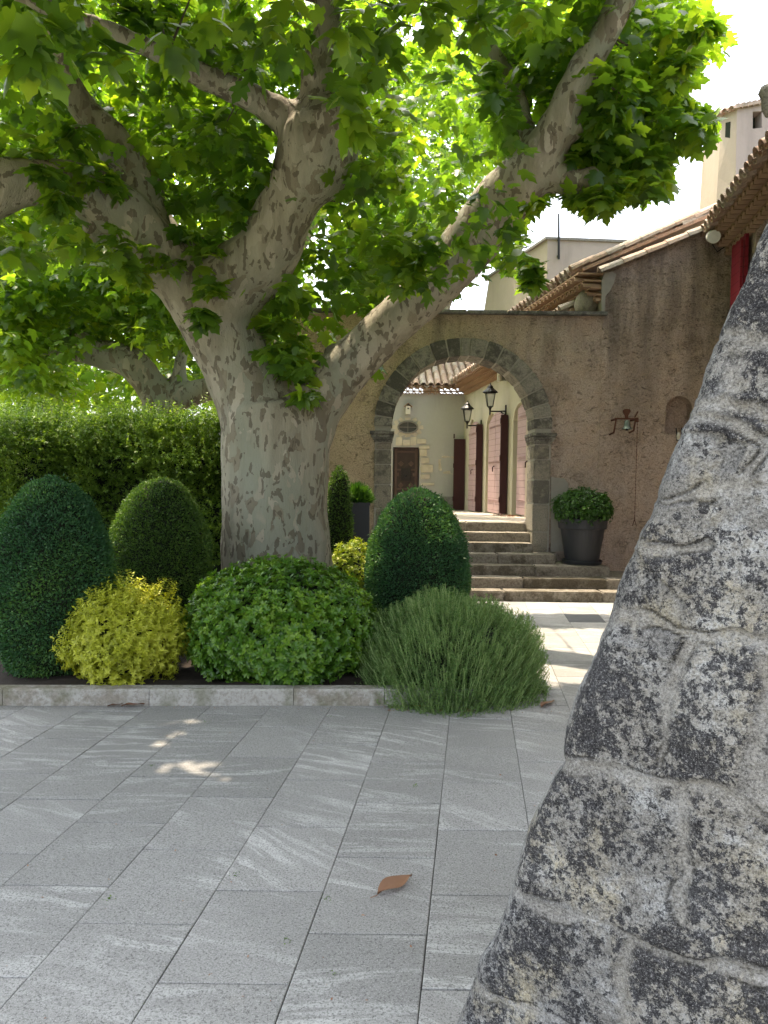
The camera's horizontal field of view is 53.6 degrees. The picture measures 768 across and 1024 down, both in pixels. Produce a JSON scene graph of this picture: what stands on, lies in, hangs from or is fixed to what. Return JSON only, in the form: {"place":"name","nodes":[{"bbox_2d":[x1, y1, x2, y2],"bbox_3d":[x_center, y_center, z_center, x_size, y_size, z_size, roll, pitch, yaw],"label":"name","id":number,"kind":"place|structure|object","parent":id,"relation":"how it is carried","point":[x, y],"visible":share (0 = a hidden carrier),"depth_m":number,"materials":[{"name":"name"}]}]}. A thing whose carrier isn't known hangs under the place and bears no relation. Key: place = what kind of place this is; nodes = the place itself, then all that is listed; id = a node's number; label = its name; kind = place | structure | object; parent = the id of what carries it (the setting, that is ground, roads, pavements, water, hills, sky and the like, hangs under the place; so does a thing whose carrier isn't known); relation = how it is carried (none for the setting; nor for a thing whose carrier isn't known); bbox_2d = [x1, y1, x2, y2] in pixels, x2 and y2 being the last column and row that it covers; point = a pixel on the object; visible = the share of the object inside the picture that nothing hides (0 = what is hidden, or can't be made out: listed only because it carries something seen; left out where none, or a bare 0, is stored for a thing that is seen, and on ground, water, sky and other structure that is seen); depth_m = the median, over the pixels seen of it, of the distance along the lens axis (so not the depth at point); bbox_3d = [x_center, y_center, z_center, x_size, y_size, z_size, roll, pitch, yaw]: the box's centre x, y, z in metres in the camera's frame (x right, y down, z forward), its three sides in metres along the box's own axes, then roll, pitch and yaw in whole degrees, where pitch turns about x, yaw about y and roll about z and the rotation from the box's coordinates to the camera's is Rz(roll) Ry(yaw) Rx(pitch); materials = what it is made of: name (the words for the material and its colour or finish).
{"place":"outdoors","nodes":[
{"label":"outdoors","id":0,"kind":"place"},
{"bbox_2d":[0,601,615,1023],"bbox_3d":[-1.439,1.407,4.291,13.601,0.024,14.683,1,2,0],"label":"paving","id":1,"kind":"structure","parent":0,"point":[260,803],"depth_m":3.26,"materials":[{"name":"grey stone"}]},
{"bbox_2d":[0,392,221,578],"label":"tall hedge","id":2,"kind":"object","parent":1,"relation":"on","point":[118,460],"visible":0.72,"depth_m":10.11,"materials":[{"name":"green plant"}]},
{"bbox_2d":[120,703,143,706],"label":"fallen leaf","id":3,"kind":"object","parent":1,"relation":"on","point":[130,704],"visible":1,"depth_m":5.27,"materials":[{"name":"brown plant"}]},
{"bbox_2d":[0,685,476,705],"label":"garden kerb","id":4,"kind":"structure","parent":1,"relation":"on","point":[196,695],"depth_m":5.32,"materials":[{"name":"stone"}]},
{"bbox_2d":[0,635,508,693],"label":"soil","id":5,"kind":"structure","parent":1,"relation":"on","point":[187,674],"depth_m":5.70,"materials":[{"name":"brown soil"}]},
{"bbox_2d":[0,474,122,678],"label":"clipped yew","id":6,"kind":"object","parent":5,"relation":"on","point":[57,558],"visible":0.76,"depth_m":5.66,"materials":[{"name":"green plant"}]},
{"bbox_2d":[49,569,195,685],"bbox_3d":[-1.965,0.936,5.796,1.052,1.007,1.071,3,3,36],"label":"golden shrub","id":7,"kind":"object","parent":5,"relation":"on","point":[124,638],"visible":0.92,"depth_m":5.47,"materials":[{"name":"yellow plant"}]},
{"bbox_2d":[120,581,152,600],"bbox_3d":[-2.366,0.933,6.955,0.651,0.686,0.603,1,2,0],"label":"shrub","id":8,"kind":"object","parent":5,"relation":"on","point":[137,591],"visible":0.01,"depth_m":6.99,"materials":[{"name":"yellow plant"}]},
{"bbox_2d":[108,475,215,617],"bbox_3d":[-2.240,0.469,7.625,1.103,1.688,1.109,1,2,0],"label":"clipped yew","id":9,"kind":"object","parent":5,"relation":"on","point":[159,528],"visible":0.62,"depth_m":7.28,"materials":[{"name":"green plant"}]},
{"bbox_2d":[175,553,380,685],"bbox_3d":[-0.810,0.893,6.147,1.729,1.141,1.629,1,2,0],"label":"round green shrub","id":10,"kind":"object","parent":5,"relation":"on","point":[289,621],"visible":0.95,"depth_m":5.58,"materials":[{"name":"green plant"}]},
{"bbox_2d":[327,464,355,555],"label":"clipped column","id":11,"kind":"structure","parent":5,"relation":"on","point":[339,512],"depth_m":8.99,"materials":[{"name":"green plant"}]},
{"bbox_2d":[332,536,366,589],"bbox_3d":[-0.352,0.728,8.636,0.747,0.916,0.794,2,3,34],"label":"lime shrub","id":12,"kind":"object","parent":5,"relation":"on","point":[350,556],"visible":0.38,"depth_m":8.40,"materials":[{"name":"yellow plant"}]},
{"bbox_2d":[0,0,739,574],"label":"plane tree","id":13,"kind":"object","parent":5,"relation":"on","point":[620,120],"visible":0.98,"depth_m":7.31,"materials":[{"name":"green plant"}]},
{"bbox_2d":[362,484,473,616],"bbox_3d":[0.328,0.539,7.435,1.105,1.630,1.114,1,2,0],"label":"clipped yew","id":14,"kind":"object","parent":5,"relation":"on","point":[416,540],"visible":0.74,"depth_m":7.09,"materials":[{"name":"green plant"}]},
{"bbox_2d":[353,583,550,717],"bbox_3d":[0.509,1.075,5.952,1.591,1.035,1.764,1,2,0],"label":"rosemary bush","id":15,"kind":"object","parent":5,"relation":"on","point":[435,640],"visible":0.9,"depth_m":5.46,"materials":[{"name":"green plant"}]},
{"bbox_2d":[108,715,417,974],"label":"joint weeds","id":16,"kind":"object","parent":1,"relation":"on","point":[239,871],"visible":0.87,"depth_m":2.89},
{"bbox_2d":[27,705,566,1018],"bbox_3d":[-0.762,1.424,3.723,6.494,0.017,3.271,1,2,0],"label":"paving debris","id":17,"kind":"object","parent":1,"relation":"on","point":[282,824],"visible":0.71,"depth_m":3.24,"materials":[{"name":"brown plant"}]},
{"bbox_2d":[370,874,411,897],"bbox_3d":[0.030,1.452,2.963,0.234,0.024,0.071,-2,7,-45],"label":"fallen leaf","id":18,"kind":"object","parent":1,"relation":"on","point":[392,882],"visible":1,"depth_m":2.97,"materials":[{"name":"brown plant"}]},
{"bbox_2d":[289,308,607,560],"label":"gateway wall","id":19,"kind":"structure","parent":1,"relation":"on","point":[546,365],"depth_m":11.32,"materials":[{"name":"paint"}]},
{"bbox_2d":[574,290,597,310],"bbox_3d":[3.084,-3.183,11.552,0.369,0.450,0.372,1,2,0],"label":"stone finial","id":20,"kind":"object","parent":19,"relation":"on","point":[584,301],"visible":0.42,"depth_m":11.41,"materials":[{"name":"beige stone"}]},
{"bbox_2d":[384,514,521,711],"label":"leaf litter","id":21,"kind":"object","parent":1,"relation":"on","point":[499,515],"visible":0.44,"depth_m":15.36,"materials":[{"name":"brown plant"}]},
{"bbox_2d":[459,521,626,602],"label":"stone steps","id":22,"kind":"structure","parent":1,"relation":"on","point":[507,563],"depth_m":10.67,"materials":[{"name":"beige stone"}]},
{"bbox_2d":[351,502,370,548],"bbox_3d":[-0.373,0.455,10.430,0.360,1.182,0.360,1,2,0],"label":"tall planter","id":23,"kind":"object","parent":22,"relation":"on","point":[361,516],"visible":0.32,"depth_m":10.25,"materials":[{"name":"grey plastic"}]},
{"bbox_2d":[558,519,607,564],"bbox_3d":[2.894,0.419,11.098,0.709,0.663,0.709,1,2,0],"label":"round planter","id":24,"kind":"object","parent":22,"relation":"on","point":[582,540],"visible":0.9,"depth_m":10.86,"materials":[{"name":"grey plastic"}]},
{"bbox_2d":[550,486,614,525],"bbox_3d":[2.888,-0.073,11.080,0.937,0.620,0.952,1,2,0],"label":"potted box ball","id":25,"kind":"object","parent":24,"relation":"in","point":[582,503],"visible":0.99,"depth_m":10.80,"materials":[{"name":"green plant"}]},
{"bbox_2d":[540,700,553,706],"bbox_3d":[1.156,1.361,5.408,0.072,0.025,0.237,-17,-9,39],"label":"fallen leaf","id":26,"kind":"object","parent":1,"relation":"on","point":[543,703],"visible":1,"depth_m":5.42,"materials":[{"name":"brown plant"}]},
{"bbox_2d":[564,614,605,622],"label":"dark paving slab","id":27,"kind":"structure","parent":1,"relation":"on","point":[593,618],"depth_m":8.90,"materials":[{"name":"grey stone"}]},
{"bbox_2d":[458,223,767,1023],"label":"stone buttress","id":28,"kind":"structure","parent":1,"relation":"on","point":[639,895],"depth_m":1.67,"materials":[{"name":"stone"}]},
{"bbox_2d":[510,130,767,570],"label":"farmhouse","id":29,"kind":"object","parent":1,"relation":"on","point":[663,295],"visible":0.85,"depth_m":11.29,"materials":[{"name":"paint"}]},
{"bbox_2d":[609,409,638,525],"bbox_3d":[3.543,-0.652,11.225,0.387,1.721,0.293,1,2,0],"label":"courtyard bell","id":30,"kind":"object","parent":29,"relation":"attached to","point":[626,426],"visible":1,"depth_m":11.12,"materials":[{"name":"metal"}]},
{"bbox_2d":[706,230,723,251],"bbox_3d":[4.818,-3.943,11.064,0.314,0.275,0.616,3,3,42],"label":"wall floodlight","id":31,"kind":"object","parent":29,"relation":"attached to","point":[713,237],"depth_m":10.83,"materials":[{"name":"white metal"}]},
{"bbox_2d":[699,99,767,209],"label":"building","id":32,"kind":"structure","parent":29,"relation":"on","point":[744,128],"depth_m":13.25,"materials":[{"name":"paint"}]},
{"bbox_2d":[758,83,767,117],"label":"stone spout","id":33,"kind":"object","parent":29,"relation":"attached to","point":[763,94],"visible":1,"depth_m":5.84,"materials":[{"name":"grey stone"}]},
{"bbox_2d":[349,480,375,502],"bbox_3d":[-0.353,-0.283,10.404,0.573,0.327,0.571,1,2,0],"label":"potted shrub","id":34,"kind":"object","parent":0,"point":[360,492],"depth_m":10.27,"materials":[{"name":"green plant"}]},
{"bbox_2d":[1,0,767,440],"label":"sky","id":35,"kind":"structure","parent":0,"point":[740,79],"materials":[{"name":"white"}]},
{"bbox_2d":[453,511,525,523],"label":"courtyard floor","id":36,"kind":"structure","parent":0,"point":[464,516],"depth_m":14.51,"materials":[{"name":"beige stone"}]},
{"bbox_2d":[0,219,211,440],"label":"plane tree","id":37,"kind":"object","parent":36,"relation":"on","point":[31,354],"visible":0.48,"depth_m":12.19,"materials":[{"name":"green plant"}]},
{"bbox_2d":[0,0,562,342],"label":"plane tree","id":38,"kind":"object","parent":36,"relation":"on","point":[69,292],"visible":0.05,"depth_m":14.41,"materials":[{"name":"green plant"}]},
{"bbox_2d":[343,38,496,392],"bbox_3d":[1.280,-7.563,23.002,6.304,14.418,5.218,1,2,0],"label":"plane tree","id":39,"kind":"object","parent":36,"relation":"on","point":[473,182],"visible":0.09,"depth_m":22.25,"materials":[{"name":"green plant"}]},
{"bbox_2d":[390,361,472,510],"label":"chapel house","id":40,"kind":"structure","parent":36,"relation":"on","point":[428,427],"depth_m":20.93,"materials":[{"name":"grey paint"}]},
{"bbox_2d":[393,447,418,497],"bbox_3d":[0.604,-0.900,21.054,0.679,1.780,0.152,1,2,0],"label":"door","id":41,"kind":"structure","parent":40,"relation":"in","point":[405,458],"depth_m":21.04,"materials":[{"name":"brown wood"}]},
{"bbox_2d":[397,421,417,433],"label":"oval window","id":42,"kind":"structure","parent":40,"relation":"in","point":[407,427],"depth_m":20.87,"materials":[{"name":"grey glass"}]},
{"bbox_2d":[404,403,411,413],"bbox_3d":[0.660,-2.833,20.817,0.232,0.307,0.160,1,2,0],"label":"birdhouse","id":43,"kind":"object","parent":40,"relation":"attached to","point":[408,409],"visible":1,"depth_m":20.76,"materials":[{"name":"wood"}]},
{"bbox_2d":[441,455,453,458],"bbox_3d":[1.749,-1.515,20.944,0.339,0.102,0.050,1,2,0],"label":"blocked window stone","id":44,"kind":"structure","parent":40,"relation":"in","point":[446,457],"depth_m":20.94,"materials":[{"name":"beige stone"}]},
{"bbox_2d":[449,299,575,515],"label":"shuttered wing","id":45,"kind":"structure","parent":36,"relation":"on","point":[489,464],"depth_m":17.59,"materials":[{"name":"beige paint"}]},
{"bbox_2d":[461,401,481,428],"bbox_3d":[2.164,-2.412,18.874,0.531,0.705,0.340,1,2,0],"label":"wall lantern","id":46,"kind":"object","parent":45,"relation":"attached to","point":[467,406],"depth_m":18.82,"materials":[{"name":"black metal"}]},
{"bbox_2d":[483,383,506,414],"bbox_3d":[2.411,-2.460,16.570,0.531,0.705,0.340,1,2,0],"label":"wall lantern","id":47,"kind":"object","parent":45,"relation":"attached to","point":[490,389],"depth_m":16.54,"materials":[{"name":"black metal"}]},
{"bbox_2d":[497,373,505,381],"bbox_3d":[2.571,-3.001,16.585,0.199,0.300,0.098,1,2,0],"label":"security lamp","id":48,"kind":"object","parent":45,"relation":"attached to","point":[500,378],"visible":0.52,"depth_m":16.55,"materials":[{"name":"plastic"}]},
{"bbox_2d":[484,237,627,310],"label":"roof tower","id":49,"kind":"structure","parent":45,"relation":"on","point":[500,295],"depth_m":18.76,"materials":[{"name":"paint"}]},
{"bbox_2d":[557,214,559,259],"bbox_3d":[4.281,-6.744,18.651,0.072,1.095,0.147,1,2,0],"label":"antenna pole","id":50,"kind":"object","parent":49,"relation":"attached to","point":[558,255],"visible":1,"depth_m":18.59,"materials":[{"name":"black metal"}]},
{"label":"ground","id":51,"kind":"structure","parent":0,"visible":0},
{"bbox_2d":[0,312,282,427],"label":"plane tree","id":52,"kind":"object","parent":51,"relation":"on","point":[93,383],"visible":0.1,"depth_m":18.71,"materials":[{"name":"green plant"}]}
]}

